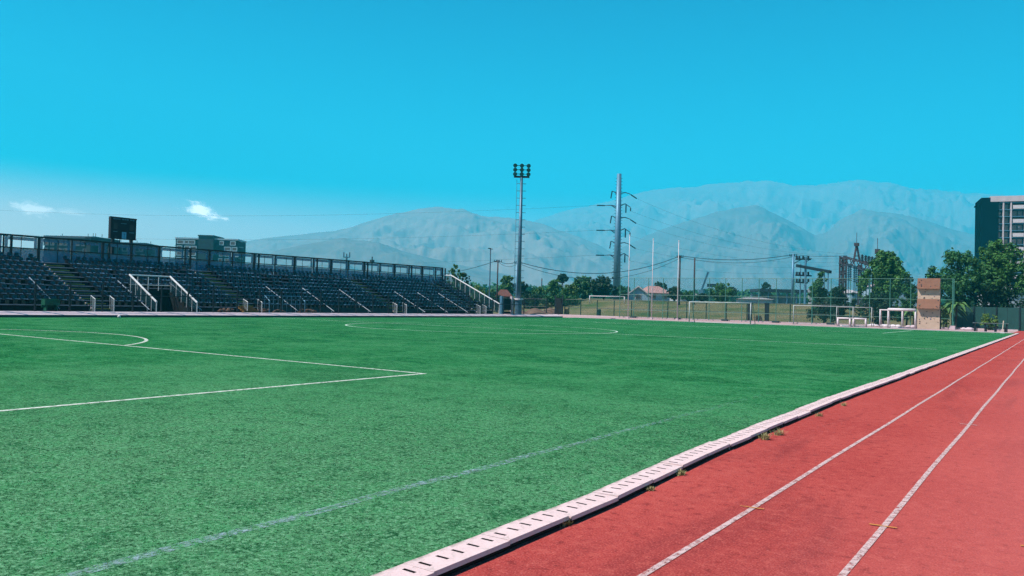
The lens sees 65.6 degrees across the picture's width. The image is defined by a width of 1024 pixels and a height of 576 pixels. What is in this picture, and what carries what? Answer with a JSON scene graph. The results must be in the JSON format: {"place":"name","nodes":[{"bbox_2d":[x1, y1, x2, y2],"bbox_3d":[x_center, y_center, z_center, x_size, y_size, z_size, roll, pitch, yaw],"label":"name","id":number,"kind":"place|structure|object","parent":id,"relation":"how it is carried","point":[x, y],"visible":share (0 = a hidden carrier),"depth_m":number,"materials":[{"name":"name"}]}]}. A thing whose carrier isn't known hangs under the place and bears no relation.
{"place":"outdoors","nodes":[
{"label":"outdoors","id":0,"kind":"place"},
{"bbox_2d":[248,238,515,286],"bbox_3d":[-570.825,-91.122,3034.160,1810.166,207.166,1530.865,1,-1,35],"label":"mountains","id":1,"kind":"structure","parent":0,"point":[366,251],"depth_m":2911.05,"materials":[{"name":"stone"}]},
{"bbox_2d":[171,207,624,287],"bbox_3d":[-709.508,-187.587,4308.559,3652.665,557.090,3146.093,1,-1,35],"label":"mountains","id":2,"kind":"structure","parent":0,"point":[424,229],"depth_m":3802.99,"materials":[{"name":"stone"}]},
{"bbox_2d":[0,317,1014,575],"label":"turf","id":3,"kind":"structure","parent":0,"point":[750,375],"depth_m":11.73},
{"bbox_2d":[0,329,425,410],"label":"penalty area marking","id":4,"kind":"object","parent":3,"relation":"on","point":[145,339],"visible":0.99,"depth_m":16.33,"materials":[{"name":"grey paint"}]},
{"bbox_2d":[60,401,735,574],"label":"touchline marking","id":5,"kind":"object","parent":3,"relation":"on","point":[137,557],"visible":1,"depth_m":6.03,"materials":[{"name":"white paint"}]},
{"bbox_2d":[689,301,754,324],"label":"goal","id":6,"kind":"object","parent":3,"relation":"on","point":[722,302],"visible":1,"depth_m":92.63,"materials":[{"name":"paint"}]},
{"bbox_2d":[0,0,1023,258],"label":"sky","id":7,"kind":"structure","parent":0,"point":[228,119],"materials":[{"name":"blue"}]},
{"bbox_2d":[471,295,950,326],"bbox_3d":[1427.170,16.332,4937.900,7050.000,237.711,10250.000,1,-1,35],"label":"ground","id":8,"kind":"structure","parent":0,"point":[799,309],"depth_m":142.34,"materials":[{"name":"green plant"}]},
{"bbox_2d":[43,233,118,257],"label":"apartment building","id":9,"kind":"structure","parent":8,"relation":"on","point":[63,246],"depth_m":250.18,"materials":[{"name":"grey concrete"}]},
{"bbox_2d":[108,216,136,263],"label":"scoreboard","id":10,"kind":"object","parent":8,"relation":"on","point":[119,228],"visible":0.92,"depth_m":69.14,"materials":[{"name":"paint"}]},
{"bbox_2d":[118,242,157,257],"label":"apartment building","id":11,"kind":"structure","parent":8,"relation":"on","point":[142,252],"depth_m":270.65,"materials":[{"name":"grey concrete"}]},
{"bbox_2d":[175,235,246,262],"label":"apartment building","id":12,"kind":"structure","parent":8,"relation":"on","point":[212,242],"depth_m":380.17,"materials":[{"name":"concrete"}]},
{"bbox_2d":[0,252,499,313],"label":"grandstand","id":13,"kind":"object","parent":8,"relation":"on","point":[17,268],"visible":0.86,"depth_m":69.99,"materials":[{"name":"metal"}]},
{"bbox_2d":[41,298,59,310],"bbox_3d":[-31.841,1.169,54.857,0.545,0.870,1.000,1,-1,35],"label":"field bench","id":14,"kind":"object","parent":13,"relation":"on","point":[49,303],"visible":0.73,"depth_m":54.66,"materials":[{"name":"green paint"}]},
{"bbox_2d":[0,233,445,283],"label":"windscreen fence","id":15,"kind":"object","parent":13,"relation":"on","point":[40,253],"visible":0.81,"depth_m":74.11,"materials":[{"name":"metal"}]},
{"bbox_2d":[0,311,559,315],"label":"sloped kerb","id":16,"kind":"structure","parent":8,"relation":"on","point":[175,313],"depth_m":64.85,"materials":[{"name":"concrete"}]},
{"bbox_2d":[0,281,524,313],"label":"perimeter fence","id":17,"kind":"object","parent":16,"relation":"on","point":[35,293],"visible":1,"depth_m":65.32,"materials":[{"name":"metal"}]},
{"bbox_2d":[0,315,562,317],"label":"kerb face","id":18,"kind":"object","parent":16,"relation":"attached to","point":[271,316],"visible":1,"depth_m":65.17},
{"bbox_2d":[499,296,512,313],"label":"gate","id":19,"kind":"structure","parent":16,"relation":"on","point":[507,306],"depth_m":98.82,"materials":[{"name":"metal"}]},
{"bbox_2d":[523,298,546,312],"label":"corner fence","id":20,"kind":"object","parent":16,"relation":"on","point":[535,303],"visible":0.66,"depth_m":135.00,"materials":[{"name":"metal"}]},
{"bbox_2d":[447,264,463,289],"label":"tree","id":21,"kind":"object","parent":8,"relation":"on","point":[452,270],"visible":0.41,"depth_m":127.86,"materials":[{"name":"green plant"}]},
{"bbox_2d":[461,272,471,294],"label":"tree","id":22,"kind":"object","parent":8,"relation":"on","point":[464,274],"visible":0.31,"depth_m":135.01,"materials":[{"name":"green plant"}]},
{"bbox_2d":[470,285,486,302],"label":"tree","id":23,"kind":"object","parent":8,"relation":"on","point":[476,287],"visible":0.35,"depth_m":149.59,"materials":[{"name":"green plant"}]},
{"bbox_2d":[473,291,505,308],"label":"tree","id":24,"kind":"object","parent":8,"relation":"on","point":[491,295],"visible":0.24,"depth_m":157.17,"materials":[{"name":"green plant"}]},
{"bbox_2d":[494,260,501,311],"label":"utility pole","id":25,"kind":"object","parent":8,"relation":"on","point":[497,261],"visible":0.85,"depth_m":149.99,"materials":[{"name":"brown wood"}]},
{"bbox_2d":[498,289,511,298],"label":"shed","id":26,"kind":"structure","parent":8,"relation":"on","point":[505,293],"depth_m":165.96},
{"bbox_2d":[498,275,515,293],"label":"tree","id":27,"kind":"object","parent":8,"relation":"on","point":[508,285],"visible":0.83,"depth_m":174.56,"materials":[{"name":"green plant"}]},
{"bbox_2d":[513,163,530,313],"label":"floodlight mast","id":28,"kind":"object","parent":8,"relation":"on","point":[519,248],"visible":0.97,"depth_m":101.94,"materials":[{"name":"grey metal"}]},
{"bbox_2d":[514,281,530,297],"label":"tree","id":29,"kind":"object","parent":8,"relation":"on","point":[524,287],"visible":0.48,"depth_m":164.61,"materials":[{"name":"green plant"}]},
{"bbox_2d":[513,292,550,308],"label":"tree","id":30,"kind":"object","parent":8,"relation":"on","point":[530,298],"visible":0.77,"depth_m":157.12,"materials":[{"name":"green plant"}]},
{"bbox_2d":[528,286,544,298],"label":"tree","id":31,"kind":"object","parent":8,"relation":"on","point":[539,290],"visible":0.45,"depth_m":164.32,"materials":[{"name":"green plant"}]},
{"bbox_2d":[526,308,546,313],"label":"earth mound","id":32,"kind":"object","parent":8,"relation":"on","point":[534,311],"visible":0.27,"depth_m":129.80,"materials":[{"name":"beige soil"}]},
{"bbox_2d":[544,279,569,305],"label":"tree","id":33,"kind":"object","parent":8,"relation":"on","point":[554,286],"visible":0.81,"depth_m":159.43,"materials":[{"name":"green plant"}]},
{"bbox_2d":[542,292,579,304],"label":"tree","id":34,"kind":"object","parent":8,"relation":"on","point":[566,296],"visible":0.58,"depth_m":158.68,"materials":[{"name":"green plant"}]},
{"bbox_2d":[556,273,568,286],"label":"tree","id":35,"kind":"object","parent":8,"relation":"on","point":[562,278],"visible":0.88,"depth_m":214.46,"materials":[{"name":"green plant"}]},
{"bbox_2d":[561,284,579,297],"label":"tree","id":36,"kind":"object","parent":8,"relation":"on","point":[572,288],"visible":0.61,"depth_m":164.50,"materials":[{"name":"green plant"}]},
{"bbox_2d":[572,276,596,298],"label":"tree","id":37,"kind":"object","parent":8,"relation":"on","point":[583,285],"visible":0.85,"depth_m":169.12,"materials":[{"name":"green plant"}]},
{"bbox_2d":[590,275,617,298],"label":"tree","id":38,"kind":"object","parent":8,"relation":"on","point":[603,286],"visible":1,"depth_m":167.40,"materials":[{"name":"green plant"}]},
{"bbox_2d":[596,174,636,299],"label":"power pylon","id":39,"kind":"object","parent":8,"relation":"on","point":[617,252],"visible":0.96,"depth_m":214.88,"materials":[{"name":"metal"}]},
{"bbox_2d":[5,205,596,215],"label":"power cable","id":40,"kind":"object","parent":39,"relation":"attached to","point":[351,214],"visible":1,"depth_m":242.32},
{"bbox_2d":[616,285,626,297],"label":"tree","id":41,"kind":"object","parent":8,"relation":"on","point":[619,291],"visible":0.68,"depth_m":189.55,"materials":[{"name":"green plant"}]},
{"bbox_2d":[627,286,650,299],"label":"house","id":42,"kind":"structure","parent":8,"relation":"on","point":[643,292],"depth_m":189.92,"materials":[{"name":"grey paint"}]},
{"bbox_2d":[644,286,669,300],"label":"house","id":43,"kind":"structure","parent":8,"relation":"on","point":[657,292],"depth_m":205.16,"materials":[{"name":"paint"}]},
{"bbox_2d":[666,286,682,300],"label":"tree","id":44,"kind":"object","parent":8,"relation":"on","point":[672,294],"visible":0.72,"depth_m":164.66,"materials":[{"name":"green plant"}]},
{"bbox_2d":[677,255,682,304],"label":"utility pole","id":45,"kind":"object","parent":8,"relation":"on","point":[680,256],"visible":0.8,"depth_m":150.01,"materials":[{"name":"brown wood"}]},
{"bbox_2d":[521,257,675,273],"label":"power cable","id":46,"kind":"object","parent":45,"relation":"attached to","point":[596,273],"visible":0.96,"depth_m":137.74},
{"bbox_2d":[680,291,696,301],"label":"tree","id":47,"kind":"object","parent":8,"relation":"on","point":[688,298],"visible":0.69,"depth_m":161.44,"materials":[{"name":"green plant"}]},
{"bbox_2d":[696,293,708,301],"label":"tree","id":48,"kind":"object","parent":8,"relation":"on","point":[705,298],"visible":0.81,"depth_m":159.71,"materials":[{"name":"green plant"}]},
{"bbox_2d":[451,282,971,306],"bbox_3d":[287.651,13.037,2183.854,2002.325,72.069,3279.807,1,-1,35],"label":"distant trees","id":49,"kind":"object","parent":8,"relation":"on","point":[494,286],"visible":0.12,"depth_m":439.35,"materials":[{"name":"green plant"}]},
{"bbox_2d":[708,283,734,301],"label":"tree","id":50,"kind":"object","parent":8,"relation":"on","point":[719,288],"visible":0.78,"depth_m":167.25,"materials":[{"name":"green plant"}]},
{"bbox_2d":[736,297,773,302],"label":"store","id":51,"kind":"structure","parent":8,"relation":"on","point":[751,300],"depth_m":185.24,"materials":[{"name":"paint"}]},
{"bbox_2d":[750,289,807,303],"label":"carport","id":52,"kind":"object","parent":8,"relation":"on","point":[786,299],"visible":0.58,"depth_m":204.11,"materials":[{"name":"metal"}]},
{"bbox_2d":[789,254,796,303],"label":"utility pole","id":53,"kind":"object","parent":8,"relation":"on","point":[792,282],"visible":0.93,"depth_m":149.93,"materials":[{"name":"metal"}]},
{"bbox_2d":[794,256,831,303],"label":"switch frame","id":54,"kind":"object","parent":8,"relation":"on","point":[805,273],"visible":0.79,"depth_m":171.79,"materials":[{"name":"metal"}]},
{"bbox_2d":[807,271,833,312],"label":"tree","id":55,"kind":"object","parent":8,"relation":"on","point":[816,284],"visible":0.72,"depth_m":127.70,"materials":[{"name":"green plant"}]},
{"bbox_2d":[806,297,842,322],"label":"tree","id":56,"kind":"object","parent":8,"relation":"on","point":[826,300],"visible":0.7,"depth_m":112.02,"materials":[{"name":"green plant"}]},
{"bbox_2d":[825,284,856,316],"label":"tree","id":57,"kind":"object","parent":8,"relation":"on","point":[843,301],"visible":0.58,"depth_m":123.33,"materials":[{"name":"green plant"}]},
{"bbox_2d":[854,292,896,324],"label":"tree","id":58,"kind":"object","parent":8,"relation":"on","point":[876,310],"visible":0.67,"depth_m":107.69,"materials":[{"name":"green plant"}]},
{"bbox_2d":[856,249,914,305],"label":"tree","id":59,"kind":"object","parent":8,"relation":"on","point":[889,264],"visible":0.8,"depth_m":124.86,"materials":[{"name":"green plant"}]},
{"bbox_2d":[862,285,917,305],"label":"hall","id":60,"kind":"structure","parent":8,"relation":"on","point":[902,296],"depth_m":200.06,"materials":[{"name":"grey paint"}]},
{"bbox_2d":[890,285,917,325],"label":"tree","id":61,"kind":"object","parent":8,"relation":"on","point":[902,300],"visible":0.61,"depth_m":105.84,"materials":[{"name":"green plant"}]},
{"bbox_2d":[925,247,992,306],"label":"tree","id":62,"kind":"object","parent":8,"relation":"on","point":[966,261],"visible":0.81,"depth_m":103.27,"materials":[{"name":"green plant"}]},
{"bbox_2d":[955,280,1023,307],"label":"tree","id":63,"kind":"object","parent":8,"relation":"on","point":[988,295],"visible":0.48,"depth_m":102.25,"materials":[{"name":"green plant"}]},
{"bbox_2d":[980,313,998,329],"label":"shrub","id":64,"kind":"object","parent":8,"relation":"on","point":[985,318],"visible":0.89,"depth_m":95.56,"materials":[{"name":"green plant"}]},
{"bbox_2d":[968,239,1023,305],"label":"tree","id":65,"kind":"object","parent":8,"relation":"on","point":[1001,261],"visible":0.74,"depth_m":103.87,"materials":[{"name":"green plant"}]},
{"bbox_2d":[974,195,1023,303],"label":"tower block","id":66,"kind":"structure","parent":8,"relation":"on","point":[999,217],"depth_m":299.14,"materials":[{"name":"black concrete"}]},
{"bbox_2d":[1014,258,1023,297],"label":"tree","id":67,"kind":"object","parent":8,"relation":"on","point":[1020,268],"visible":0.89,"depth_m":101.62,"materials":[{"name":"green plant"}]},
{"bbox_2d":[447,331,1023,575],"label":"track","id":68,"kind":"structure","parent":0,"point":[960,512],"depth_m":7.14,"materials":[{"name":"rubber"}]},
{"bbox_2d":[371,563,433,575],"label":"drain cover","id":69,"kind":"object","parent":68,"relation":"on","point":[403,569],"visible":1,"depth_m":4.82,"materials":[{"name":"concrete"}]},
{"bbox_2d":[404,534,509,575],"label":"drain cover","id":70,"kind":"object","parent":68,"relation":"on","point":[450,559],"visible":0.94,"depth_m":5.20,"materials":[{"name":"concrete"}]},
{"bbox_2d":[481,511,568,548],"bbox_3d":[0.111,1.804,5.939,0.255,0.076,0.815,0,-2,34],"label":"drain cover","id":71,"kind":"object","parent":68,"relation":"on","point":[524,529],"visible":0.91,"depth_m":5.88,"materials":[{"name":"concrete"}]},
{"bbox_2d":[545,492,618,522],"bbox_3d":[0.589,1.833,6.612,0.255,0.076,0.815,2,-1,34],"label":"drain cover","id":72,"kind":"object","parent":68,"relation":"on","point":[582,507],"visible":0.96,"depth_m":6.57,"materials":[{"name":"concrete"}]},
{"bbox_2d":[593,476,652,501],"bbox_3d":[1.031,1.854,7.314,0.255,0.076,0.815,-1,-2,31],"label":"drain cover","id":73,"kind":"object","parent":68,"relation":"on","point":[625,488],"visible":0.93,"depth_m":7.26,"materials":[{"name":"concrete"}]},
{"bbox_2d":[630,463,682,485],"bbox_3d":[1.461,1.883,8.020,0.255,0.076,0.815,2,-1,31],"label":"drain cover","id":74,"kind":"object","parent":68,"relation":"on","point":[658,472],"visible":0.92,"depth_m":7.97,"materials":[{"name":"concrete"}]},
{"bbox_2d":[660,451,707,470],"bbox_3d":[1.897,1.898,8.720,0.255,0.076,0.815,1,-1,32],"label":"drain cover","id":75,"kind":"object","parent":68,"relation":"on","point":[687,459],"visible":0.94,"depth_m":8.66,"materials":[{"name":"concrete"}]},
{"bbox_2d":[687,441,729,459],"bbox_3d":[2.334,1.924,9.419,0.255,0.076,0.815,1,-1,32],"label":"drain cover","id":76,"kind":"object","parent":68,"relation":"on","point":[711,449],"visible":0.86,"depth_m":9.38,"materials":[{"name":"concrete"}]},
{"bbox_2d":[712,434,751,449],"bbox_3d":[2.795,1.954,10.100,0.255,0.076,0.815,0,-2,34],"label":"drain cover","id":77,"kind":"object","parent":68,"relation":"on","point":[734,440],"visible":0.84,"depth_m":10.05,"materials":[{"name":"concrete"}]},
{"bbox_2d":[732,427,767,439],"bbox_3d":[3.235,1.981,10.799,0.255,0.076,0.815,0,-2,33],"label":"drain cover","id":78,"kind":"object","parent":68,"relation":"on","point":[753,432],"visible":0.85,"depth_m":10.76,"materials":[{"name":"concrete"}]},
{"bbox_2d":[750,420,783,431],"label":"drain cover","id":79,"kind":"object","parent":68,"relation":"on","point":[770,425],"visible":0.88,"depth_m":11.42,"materials":[{"name":"concrete"}]},
{"bbox_2d":[768,415,797,425],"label":"drain cover","id":80,"kind":"object","parent":68,"relation":"on","point":[786,419],"visible":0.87,"depth_m":12.11,"materials":[{"name":"concrete"}]},
{"bbox_2d":[782,410,810,419],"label":"drain cover","id":81,"kind":"object","parent":68,"relation":"on","point":[800,414],"visible":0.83,"depth_m":12.83,"materials":[{"name":"concrete"}]},
{"bbox_2d":[795,405,821,413],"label":"drain cover","id":82,"kind":"object","parent":68,"relation":"on","point":[813,408],"visible":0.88,"depth_m":13.52,"materials":[{"name":"concrete"}]},
{"bbox_2d":[807,401,831,408],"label":"drain cover","id":83,"kind":"object","parent":68,"relation":"on","point":[824,404],"visible":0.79,"depth_m":14.19,"materials":[{"name":"concrete"}]},
{"bbox_2d":[817,397,840,404],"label":"drain cover","id":84,"kind":"object","parent":68,"relation":"on","point":[833,400],"visible":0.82,"depth_m":14.86,"materials":[{"name":"concrete"}]},
{"bbox_2d":[637,340,1023,575],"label":"lane marking","id":85,"kind":"object","parent":68,"relation":"on","point":[871,541],"visible":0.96,"depth_m":7.15,"materials":[{"name":"white paint"}]},
{"bbox_2d":[829,393,851,401],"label":"drain cover","id":86,"kind":"object","parent":68,"relation":"on","point":[843,397],"visible":0.75,"depth_m":15.59,"materials":[{"name":"concrete"}]},
{"bbox_2d":[839,390,859,396],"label":"drain cover","id":87,"kind":"object","parent":68,"relation":"on","point":[854,393],"visible":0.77,"depth_m":16.25,"materials":[{"name":"concrete"}]},
{"bbox_2d":[533,180,1004,251],"bbox_3d":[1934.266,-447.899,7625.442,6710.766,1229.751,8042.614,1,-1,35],"label":"mountains","id":88,"kind":"structure","parent":0,"point":[819,209],"depth_m":6855.23,"materials":[{"name":"stone"}]},
{"bbox_2d":[560,315,1016,332],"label":"running track apron","id":89,"kind":"object","parent":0,"point":[769,323],"visible":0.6,"depth_m":106.21,"materials":[{"name":"concrete"}]},
{"bbox_2d":[554,295,563,313],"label":"dark gate","id":90,"kind":"structure","parent":89,"relation":"on","point":[558,306],"depth_m":132.06,"materials":[{"name":"metal"}]},
{"bbox_2d":[675,240,678,319],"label":"flagpole","id":91,"kind":"object","parent":89,"relation":"on","point":[677,318],"visible":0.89,"depth_m":110.94,"materials":[{"name":"white metal"}]},
{"bbox_2d":[564,299,836,322],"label":"fence","id":92,"kind":"object","parent":89,"relation":"on","point":[746,312],"visible":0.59,"depth_m":119.67,"materials":[{"name":"green metal"}]},
{"bbox_2d":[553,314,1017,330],"bbox_3d":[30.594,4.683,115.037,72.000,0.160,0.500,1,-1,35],"label":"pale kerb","id":93,"kind":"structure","parent":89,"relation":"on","point":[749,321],"depth_m":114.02,"materials":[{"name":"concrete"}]},
{"bbox_2d":[619,278,957,328],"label":"ball net fence","id":94,"kind":"object","parent":89,"relation":"on","point":[793,297],"visible":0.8,"depth_m":109.75,"materials":[{"name":"green paint"}]},
{"bbox_2d":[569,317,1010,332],"bbox_3d":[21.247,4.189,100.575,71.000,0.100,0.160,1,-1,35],"label":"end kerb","id":95,"kind":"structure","parent":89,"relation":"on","point":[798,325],"depth_m":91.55,"materials":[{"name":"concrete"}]},
{"bbox_2d":[793,305,855,325],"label":"goal","id":96,"kind":"object","parent":89,"relation":"on","point":[826,306],"visible":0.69,"depth_m":100.30,"materials":[{"name":"paint"}]},
{"bbox_2d":[836,307,873,326],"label":"goal","id":97,"kind":"object","parent":89,"relation":"on","point":[857,307],"visible":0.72,"depth_m":99.55,"materials":[{"name":"paint"}]},
{"bbox_2d":[849,318,866,326],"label":"goal","id":98,"kind":"object","parent":89,"relation":"on","point":[865,319],"visible":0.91,"depth_m":94.35,"materials":[{"name":"white paint"}]},
{"bbox_2d":[879,309,903,327],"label":"goal","id":99,"kind":"object","parent":89,"relation":"on","point":[880,320],"visible":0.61,"depth_m":95.02,"materials":[{"name":"white paint"}]},
{"bbox_2d":[887,308,916,328],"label":"goal","id":100,"kind":"object","parent":89,"relation":"on","point":[899,309],"visible":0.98,"depth_m":92.23,"materials":[{"name":"white paint"}]},
{"bbox_2d":[917,278,940,328],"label":"climbing wall","id":101,"kind":"structure","parent":89,"relation":"on","point":[929,305],"depth_m":94.01,"materials":[{"name":"concrete"}]},
{"bbox_2d":[949,279,955,329],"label":"fence post","id":102,"kind":"object","parent":89,"relation":"on","point":[952,327],"visible":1,"depth_m":93.52,"materials":[{"name":"green paint"}]},
{"bbox_2d":[941,306,966,326],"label":"banana plant","id":103,"kind":"object","parent":89,"relation":"on","point":[948,310],"visible":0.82,"depth_m":98.53,"materials":[{"name":"green plant"}]},
{"bbox_2d":[942,302,972,326],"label":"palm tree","id":104,"kind":"object","parent":89,"relation":"on","point":[962,304],"visible":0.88,"depth_m":98.13,"materials":[{"name":"green plant"}]},
{"bbox_2d":[951,306,1023,330],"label":"boundary wall","id":105,"kind":"structure","parent":89,"relation":"on","point":[1013,318],"depth_m":97.58,"materials":[{"name":"metal"}]},
{"bbox_2d":[609,205,974,295],"bbox_3d":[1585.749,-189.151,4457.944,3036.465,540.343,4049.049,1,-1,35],"label":"mountains","id":106,"kind":"structure","parent":0,"point":[918,246],"depth_m":3753.97,"materials":[{"name":"stone"}]},
{"bbox_2d":[838,237,879,304],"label":"lattice gantry","id":107,"kind":"object","parent":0,"point":[844,265],"visible":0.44,"depth_m":172.24,"materials":[{"name":"metal"}]},
{"bbox_2d":[973,322,1008,331],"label":"bench","id":108,"kind":"object","parent":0,"point":[995,329],"visible":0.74,"depth_m":84.38,"materials":[{"name":"metal"}]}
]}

